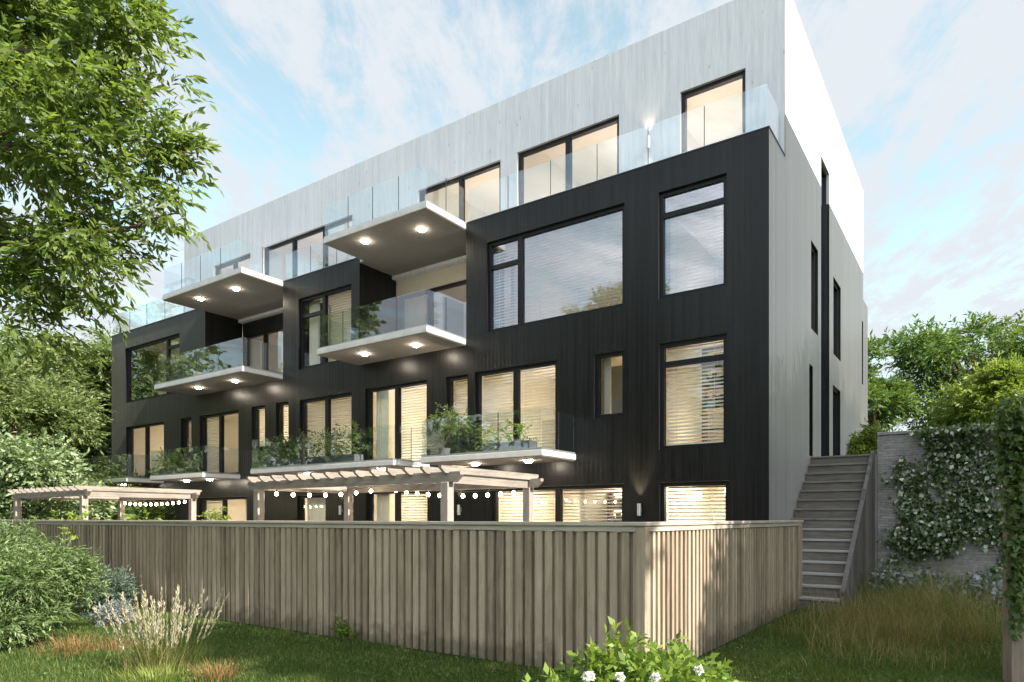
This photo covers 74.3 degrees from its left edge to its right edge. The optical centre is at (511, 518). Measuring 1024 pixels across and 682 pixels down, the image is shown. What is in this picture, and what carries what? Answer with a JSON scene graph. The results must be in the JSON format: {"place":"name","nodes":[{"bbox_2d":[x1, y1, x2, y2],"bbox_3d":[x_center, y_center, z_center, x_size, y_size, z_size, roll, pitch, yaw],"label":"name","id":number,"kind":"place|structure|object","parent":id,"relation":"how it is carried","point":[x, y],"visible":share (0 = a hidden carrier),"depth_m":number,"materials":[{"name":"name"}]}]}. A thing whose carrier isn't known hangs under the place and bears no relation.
{"place":"outdoors","nodes":[
{"label":"outdoors","id":0,"kind":"place"},
{"bbox_2d":[0,595,1005,681],"bbox_3d":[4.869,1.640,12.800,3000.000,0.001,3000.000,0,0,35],"label":"ground","id":1,"kind":"structure","parent":0,"point":[451,655],"depth_m":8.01,"materials":[{"name":"green plant"}]},
{"bbox_2d":[0,599,44,652],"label":"feathery bush","id":2,"kind":"object","parent":1,"relation":"on","point":[30,639],"visible":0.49,"depth_m":8.36,"materials":[{"name":"green plant"}]},
{"bbox_2d":[0,508,64,521],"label":"green shrub","id":3,"kind":"object","parent":1,"relation":"on","point":[36,515],"visible":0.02,"depth_m":20.36,"materials":[{"name":"green plant"}]},
{"bbox_2d":[0,319,111,506],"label":"pale tree","id":4,"kind":"object","parent":1,"relation":"on","point":[62,363],"visible":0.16,"depth_m":29.39,"materials":[{"name":"green plant"}]},
{"bbox_2d":[0,516,117,652],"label":"feathery bush","id":5,"kind":"object","parent":1,"relation":"on","point":[31,576],"visible":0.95,"depth_m":8.81,"materials":[{"name":"green plant"}]},
{"bbox_2d":[11,630,121,660],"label":"reddish grass","id":6,"kind":"structure","parent":1,"relation":"on","point":[72,647],"depth_m":8.18,"materials":[{"name":"brown plant"}]},
{"bbox_2d":[54,335,111,477],"bbox_3d":[-18.346,-3.483,31.975,6.564,10.256,6.571,0,0,4],"label":"green tree","id":7,"kind":"object","parent":1,"relation":"on","point":[99,350],"visible":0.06,"depth_m":30.13,"materials":[{"name":"green plant"}]},
{"bbox_2d":[61,320,123,473],"bbox_3d":[-19.887,-4.074,35.075,6.571,11.436,7.255,0,0,-17],"label":"pale tree","id":8,"kind":"object","parent":1,"relation":"on","point":[107,413],"visible":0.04,"depth_m":33.30,"materials":[{"name":"green plant"}]},
{"bbox_2d":[65,562,142,615],"bbox_3d":[-6.990,1.223,11.593,1.274,1.028,1.349,0,0,-18],"label":"blue grey bush","id":9,"kind":"object","parent":1,"relation":"on","point":[120,581],"visible":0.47,"depth_m":11.35,"materials":[{"name":"green plant"}]},
{"bbox_2d":[82,598,137,626],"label":"silver plant","id":10,"kind":"object","parent":1,"relation":"on","point":[103,613],"visible":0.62,"depth_m":10.38,"materials":[{"name":"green plant"}]},
{"bbox_2d":[0,0,223,388],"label":"broadleaf tree","id":11,"kind":"object","parent":1,"relation":"on","point":[34,56],"visible":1,"depth_m":8.44,"materials":[{"name":"green plant"}]},
{"bbox_2d":[86,634,147,650],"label":"reddish grass","id":12,"kind":"structure","parent":1,"relation":"on","point":[114,646],"depth_m":8.38,"materials":[{"name":"brown plant"}]},
{"bbox_2d":[59,500,176,525],"bbox_3d":[-13.970,0.459,24.324,4.156,3.074,4.966,0,0,35],"label":"green shrub","id":13,"kind":"object","parent":1,"relation":"on","point":[136,511],"visible":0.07,"depth_m":23.65,"materials":[{"name":"green plant"}]},
{"bbox_2d":[83,463,164,519],"bbox_3d":[-14.919,-0.216,26.174,4.215,3.805,4.288,0,0,35],"label":"green shrub","id":14,"kind":"object","parent":1,"relation":"on","point":[98,478],"visible":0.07,"depth_m":25.57,"materials":[{"name":"green plant"}]},
{"bbox_2d":[92,586,228,676],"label":"feather grass","id":15,"kind":"object","parent":1,"relation":"on","point":[155,659],"depth_m":7.25,"materials":[{"name":"beige plant"}]},
{"bbox_2d":[104,660,219,681],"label":"green grass clump","id":16,"kind":"object","parent":1,"relation":"on","point":[171,679],"visible":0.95,"depth_m":6.77,"materials":[{"name":"green plant"}]},
{"bbox_2d":[180,655,257,681],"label":"reddish grass","id":17,"kind":"structure","parent":1,"relation":"on","point":[220,673],"depth_m":6.90,"materials":[{"name":"brown plant"}]},
{"bbox_2d":[330,614,361,641],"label":"weed tuft","id":18,"kind":"object","parent":1,"relation":"on","point":[342,632],"visible":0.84,"depth_m":9.00,"materials":[{"name":"green plant"}]},
{"bbox_2d":[0,520,803,673],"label":"garden fence","id":19,"kind":"object","parent":1,"relation":"on","point":[535,593],"visible":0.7,"depth_m":8.46,"materials":[{"name":"beige wood"}]},
{"bbox_2d":[80,0,867,583],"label":"apartment building","id":20,"kind":"structure","parent":1,"relation":"on","point":[576,270],"depth_m":16.92,"materials":[{"name":"metal"}]},
{"bbox_2d":[84,455,115,478],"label":"balcony hedge","id":21,"kind":"object","parent":20,"relation":"on","point":[98,465],"visible":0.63,"depth_m":26.02,"materials":[{"name":"green plant"}]},
{"bbox_2d":[128,422,163,477],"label":"window","id":22,"kind":"structure","parent":20,"relation":"in","point":[147,426],"depth_m":26.19,"materials":[{"name":"black metal"}]},
{"bbox_2d":[127,334,178,402],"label":"window","id":23,"kind":"structure","parent":20,"relation":"in","point":[168,340],"depth_m":25.87,"materials":[{"name":"black metal"}]},
{"bbox_2d":[152,447,190,474],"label":"potted plants","id":24,"kind":"object","parent":20,"relation":"on","point":[174,468],"visible":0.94,"depth_m":22.98,"materials":[{"name":"green plant"}]},
{"bbox_2d":[160,358,209,380],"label":"balcony hedge","id":25,"kind":"object","parent":20,"relation":"on","point":[188,372],"visible":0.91,"depth_m":22.30,"materials":[{"name":"green plant"}]},
{"bbox_2d":[183,417,190,453],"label":"window","id":26,"kind":"structure","parent":20,"relation":"in","point":[185,420],"depth_m":24.62,"materials":[{"name":"black metal"}]},
{"bbox_2d":[201,410,237,473],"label":"window","id":27,"kind":"structure","parent":20,"relation":"in","point":[221,415],"depth_m":23.77,"materials":[{"name":"black metal"}]},
{"bbox_2d":[201,496,246,520],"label":"window","id":28,"kind":"structure","parent":20,"relation":"in","point":[224,500],"depth_m":23.52,"materials":[{"name":"glass"}]},
{"bbox_2d":[216,254,249,275],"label":"window","id":29,"kind":"structure","parent":20,"relation":"in","point":[235,262],"depth_m":25.03,"materials":[{"name":"clear glass"}]},
{"bbox_2d":[254,405,264,449],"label":"window","id":30,"kind":"structure","parent":20,"relation":"in","point":[257,408],"depth_m":22.17,"materials":[{"name":"black metal"}]},
{"bbox_2d":[245,327,282,369],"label":"window","id":31,"kind":"structure","parent":20,"relation":"in","point":[265,334],"depth_m":24.14,"materials":[{"name":"black metal"}]},
{"bbox_2d":[278,402,288,446],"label":"window","id":32,"kind":"structure","parent":20,"relation":"in","point":[280,405],"depth_m":21.45,"materials":[{"name":"black metal"}]},
{"bbox_2d":[253,428,314,466],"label":"potted plants","id":33,"kind":"object","parent":20,"relation":"on","point":[286,461],"visible":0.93,"depth_m":19.47,"materials":[{"name":"green plant"}]},
{"bbox_2d":[265,216,351,277],"bbox_3d":[-6.833,-8.470,22.672,4.588,2.178,0.120,0,0,35],"label":"window","id":34,"kind":"structure","parent":20,"relation":"in","point":[294,241],"depth_m":23.00,"materials":[{"name":"black metal"}]},
{"bbox_2d":[299,495,325,520],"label":"window","id":35,"kind":"structure","parent":20,"relation":"in","point":[316,504],"depth_m":20.74,"materials":[{"name":"black glass"}]},
{"bbox_2d":[300,285,350,368],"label":"window","id":36,"kind":"structure","parent":20,"relation":"in","point":[314,314],"depth_m":20.63,"materials":[{"name":"black metal"}]},
{"bbox_2d":[302,392,351,457],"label":"window","id":37,"kind":"structure","parent":20,"relation":"in","point":[327,400],"depth_m":20.13,"materials":[{"name":"black glass"}]},
{"bbox_2d":[298,420,368,463],"bbox_3d":[-4.751,-2.021,18.330,2.329,1.226,0.990,0,0,35],"label":"balcony hedge","id":38,"kind":"object","parent":20,"relation":"on","point":[342,457],"visible":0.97,"depth_m":18.23,"materials":[{"name":"green plant"}]},
{"bbox_2d":[367,380,426,459],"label":"window","id":39,"kind":"structure","parent":20,"relation":"in","point":[382,393],"depth_m":18.61,"materials":[{"name":"black glass"}]},
{"bbox_2d":[368,491,427,524],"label":"window","id":40,"kind":"structure","parent":20,"relation":"in","point":[382,497],"depth_m":18.53,"materials":[{"name":"black glass"}]},
{"bbox_2d":[400,280,465,329],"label":"window","id":41,"kind":"structure","parent":20,"relation":"in","point":[430,292],"depth_m":19.64,"materials":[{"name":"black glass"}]},
{"bbox_2d":[425,402,475,453],"bbox_3d":[-1.481,-2.108,16.081,1.358,1.360,0.928,0,0,35],"label":"potted tree","id":42,"kind":"object","parent":20,"relation":"on","point":[452,420],"visible":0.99,"depth_m":16.03,"materials":[{"name":"green plant"}]},
{"bbox_2d":[448,374,467,429],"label":"window","id":43,"kind":"structure","parent":20,"relation":"in","point":[450,379],"depth_m":17.39,"materials":[{"name":"black glass"}]},
{"bbox_2d":[420,162,499,221],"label":"window","id":44,"kind":"structure","parent":20,"relation":"in","point":[461,179],"depth_m":18.83,"materials":[{"name":"black glass"}]},
{"bbox_2d":[475,419,536,450],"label":"potted plants","id":45,"kind":"object","parent":20,"relation":"on","point":[511,444],"visible":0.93,"depth_m":14.94,"materials":[{"name":"green plant"}]},
{"bbox_2d":[476,360,556,451],"bbox_3d":[0.142,-2.545,16.292,2.388,2.188,0.187,0,0,35],"label":"window","id":46,"kind":"structure","parent":20,"relation":"in","point":[516,371],"depth_m":16.26,"materials":[{"name":"black glass"}]},
{"bbox_2d":[489,204,623,331],"bbox_3d":[0.991,-5.670,15.701,3.698,2.218,0.187,0,0,35],"label":"window","id":47,"kind":"structure","parent":20,"relation":"in","point":[520,261],"depth_m":15.95,"materials":[{"name":"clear glass"}]},
{"bbox_2d":[493,484,623,525],"bbox_3d":[1.045,0.420,15.664,3.548,2.318,0.187,0,0,35],"label":"window","id":48,"kind":"structure","parent":20,"relation":"in","point":[558,490],"depth_m":15.54,"materials":[{"name":"black glass"}]},
{"bbox_2d":[519,116,618,204],"bbox_3d":[1.409,-8.470,16.929,2.918,2.178,0.120,0,0,35],"label":"window","id":49,"kind":"structure","parent":20,"relation":"in","point":[568,139],"depth_m":16.89,"materials":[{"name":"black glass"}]},
{"bbox_2d":[595,350,623,417],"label":"window","id":50,"kind":"structure","parent":20,"relation":"in","point":[606,356],"depth_m":14.97,"materials":[{"name":"black glass"}]},
{"bbox_2d":[607,491,621,521],"bbox_3d":[2.830,0.475,16.170,1.060,2.230,0.300,0,0,35],"label":"bookshelf","id":51,"kind":"object","parent":20,"relation":"on","point":[614,508],"visible":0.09,"depth_m":16.30,"materials":[{"name":"brown wood"}]},
{"bbox_2d":[611,365,621,413],"bbox_3d":[2.809,-2.627,16.045,1.010,2.365,0.130,0,0,35],"label":"inner door","id":52,"kind":"structure","parent":20,"relation":"in","point":[616,371],"depth_m":16.27,"materials":[{"name":"white paint"}]},
{"bbox_2d":[660,175,726,298],"bbox_3d":[3.723,-5.670,13.797,1.418,2.218,0.187,0,0,35],"label":"window","id":53,"kind":"structure","parent":20,"relation":"in","point":[664,216],"depth_m":13.81,"materials":[{"name":"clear glass"}]},
{"bbox_2d":[660,334,726,449],"bbox_3d":[3.728,-2.530,13.794,1.408,2.218,0.187,0,0,35],"label":"window","id":54,"kind":"structure","parent":20,"relation":"in","point":[722,356],"depth_m":13.83,"materials":[{"name":"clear glass"}]},
{"bbox_2d":[686,488,701,500],"bbox_3d":[3.980,-0.702,14.760,0.335,0.716,0.326,0,0,35],"label":"pendant lamp","id":55,"kind":"object","parent":20,"relation":"hanging from","point":[693,496],"visible":0.54,"depth_m":14.65,"materials":[{"name":"metal"}]},
{"bbox_2d":[661,481,728,521],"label":"window","id":56,"kind":"structure","parent":20,"relation":"in","point":[703,484],"depth_m":13.83,"materials":[{"name":"black glass"}]},
{"bbox_2d":[702,346,722,441],"bbox_3d":[4.640,-2.556,14.482,1.060,2.230,0.300,0,0,35],"label":"bookshelf","id":57,"kind":"object","parent":20,"relation":"on","point":[704,353],"visible":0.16,"depth_m":14.63,"materials":[{"name":"brown wood"}]},
{"bbox_2d":[682,70,744,152],"bbox_3d":[4.432,-8.460,14.822,1.428,2.158,0.120,0,0,35],"label":"window","id":58,"kind":"structure","parent":20,"relation":"in","point":[740,75],"depth_m":14.87,"materials":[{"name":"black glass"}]},
{"bbox_2d":[809,367,809,455],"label":"window","id":59,"kind":"structure","parent":20,"relation":"in","point":[809,367],"depth_m":16.13,"materials":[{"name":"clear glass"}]},
{"bbox_2d":[811,246,814,331],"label":"window","id":60,"kind":"structure","parent":20,"relation":"in","point":[812,250],"depth_m":16.60,"materials":[{"name":"black glass"}]},
{"bbox_2d":[821,164,825,455],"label":"window","id":61,"kind":"structure","parent":20,"relation":"in","point":[823,175],"depth_m":17.80,"materials":[{"name":"glass"}]},
{"bbox_2d":[833,281,837,357],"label":"window","id":62,"kind":"structure","parent":20,"relation":"in","point":[835,290],"depth_m":19.24,"materials":[{"name":"black glass"}]},
{"bbox_2d":[833,388,837,455],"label":"window","id":63,"kind":"structure","parent":20,"relation":"in","point":[835,393],"depth_m":19.21,"materials":[{"name":"black glass"}]},
{"bbox_2d":[522,616,739,681],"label":"rose bush","id":64,"kind":"object","parent":1,"relation":"on","point":[657,665],"visible":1,"depth_m":4.26,"materials":[{"name":"green plant"}]},
{"bbox_2d":[791,450,875,610],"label":"staircase","id":65,"kind":"structure","parent":1,"relation":"on","point":[836,501],"depth_m":13.84,"materials":[{"name":"grey wood"}]},
{"bbox_2d":[768,583,1002,652],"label":"dry grass","id":66,"kind":"structure","parent":1,"relation":"on","point":[863,619],"depth_m":9.01,"materials":[{"name":"green plant"}]},
{"bbox_2d":[787,557,1002,672],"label":"long grass","id":67,"kind":"structure","parent":1,"relation":"on","point":[900,651],"depth_m":9.48,"materials":[{"name":"green plant"}]},
{"bbox_2d":[869,563,1002,608],"bbox_3d":[7.922,1.304,12.732,1.050,0.838,2.422,0,0,-39],"label":"silver ground cover","id":68,"kind":"object","parent":1,"relation":"on","point":[991,586],"visible":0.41,"depth_m":12.46,"materials":[{"name":"green plant"}]},
{"bbox_2d":[877,426,1002,596],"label":"retaining wall","id":69,"kind":"structure","parent":1,"relation":"on","point":[891,446],"depth_m":14.83,"materials":[{"name":"concrete"}]},
{"bbox_2d":[875,418,1002,586],"bbox_3d":[10.109,-0.329,13.729,5.024,3.603,0.588,0,0,35],"label":"variegated ivy","id":70,"kind":"object","parent":69,"relation":"attached to","point":[913,517],"visible":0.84,"depth_m":14.36,"materials":[{"name":"green plant"}]},
{"bbox_2d":[1003,419,1023,681],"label":"board fence","id":71,"kind":"object","parent":1,"relation":"on","point":[1013,660],"visible":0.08,"depth_m":6.54,"materials":[{"name":"wood"}]},
{"bbox_2d":[987,392,1023,641],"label":"ivy","id":72,"kind":"object","parent":71,"relation":"attached to","point":[1009,442],"visible":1,"depth_m":6.46,"materials":[{"name":"green plant"}]},
{"bbox_2d":[0,0,1023,466],"label":"sky","id":73,"kind":"structure","parent":0,"point":[926,97],"materials":[{"name":"blue"}]},
{"bbox_2d":[814,455,876,584],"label":"retaining wall","id":74,"kind":"structure","parent":0,"point":[875,517],"depth_m":15.25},
{"bbox_2d":[846,418,896,454],"bbox_3d":[10.508,-2.140,20.531,2.040,1.759,2.181,0,0,6],"label":"lime shrub","id":75,"kind":"object","parent":74,"relation":"on","point":[859,444],"visible":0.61,"depth_m":19.92,"materials":[{"name":"green plant"}]},
{"bbox_3d":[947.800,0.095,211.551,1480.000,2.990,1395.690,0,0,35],"label":"upper terrace","id":76,"kind":"structure","parent":0,"visible":0},
{"bbox_2d":[868,329,929,431],"bbox_3d":[14.558,-4.432,28.281,5.171,6.080,4.350,0,0,-17],"label":"layered tree","id":77,"kind":"object","parent":76,"relation":"on","point":[891,398],"visible":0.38,"depth_m":27.36,"materials":[{"name":"green plant"}]},
{"bbox_2d":[868,309,1023,431],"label":"dark tree","id":78,"kind":"object","parent":76,"relation":"on","point":[932,355],"visible":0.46,"depth_m":32.52,"materials":[{"name":"green plant"}]},
{"bbox_2d":[915,350,1023,427],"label":"lime tree","id":79,"kind":"object","parent":76,"relation":"on","point":[995,382],"visible":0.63,"depth_m":24.47,"materials":[{"name":"green plant"}]},
{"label":"patio","id":80,"kind":"structure","parent":0,"visible":0},
{"bbox_2d":[0,341,115,457],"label":"pale tree","id":81,"kind":"object","parent":80,"relation":"on","point":[57,411],"visible":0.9,"depth_m":22.51,"materials":[{"name":"green plant"}]},
{"bbox_2d":[38,510,86,553],"bbox_3d":[-9.870,0.722,15.029,1.759,1.797,1.267,0,0,35],"label":"patio plant","id":82,"kind":"object","parent":80,"relation":"on","point":[52,511],"visible":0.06,"depth_m":14.57,"materials":[{"name":"green plant"}]},
{"bbox_2d":[0,418,128,521],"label":"white leaved shrub","id":83,"kind":"object","parent":80,"relation":"on","point":[24,466],"visible":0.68,"depth_m":20.45,"materials":[{"name":"green plant"}]},
{"bbox_2d":[58,505,96,547],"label":"patio plant","id":84,"kind":"object","parent":80,"relation":"on","point":[85,514],"visible":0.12,"depth_m":13.84,"materials":[{"name":"green plant"}]},
{"bbox_2d":[7,485,201,526],"bbox_3d":[-11.628,0.405,19.298,4.740,2.430,3.300,0,0,35],"label":"pergola","id":85,"kind":"object","parent":80,"relation":"on","point":[83,495],"visible":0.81,"depth_m":18.45,"materials":[{"name":"beige wood"}]},
{"bbox_2d":[124,499,185,505],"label":"string lights","id":86,"kind":"object","parent":85,"relation":"hanging from","point":[156,504],"visible":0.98,"depth_m":20.47,"materials":[{"name":"glass"}]},
{"bbox_2d":[107,509,161,525],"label":"patio plant","id":87,"kind":"object","parent":80,"relation":"on","point":[133,516],"visible":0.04,"depth_m":13.54,"materials":[{"name":"green plant"}]},
{"bbox_2d":[197,506,230,520],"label":"patio plant","id":88,"kind":"object","parent":80,"relation":"on","point":[214,515],"visible":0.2,"depth_m":19.32,"materials":[{"name":"green plant"}]},
{"bbox_2d":[246,465,542,528],"bbox_3d":[-2.342,0.405,12.858,5.440,2.430,2.750,0,0,35],"label":"pergola","id":89,"kind":"object","parent":80,"relation":"on","point":[446,481],"visible":0.79,"depth_m":12.05,"materials":[{"name":"beige wood"}]},
{"bbox_2d":[274,485,515,497],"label":"string lights","id":90,"kind":"object","parent":89,"relation":"hanging from","point":[406,492],"visible":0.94,"depth_m":13.61,"materials":[{"name":"glass"}]}
]}

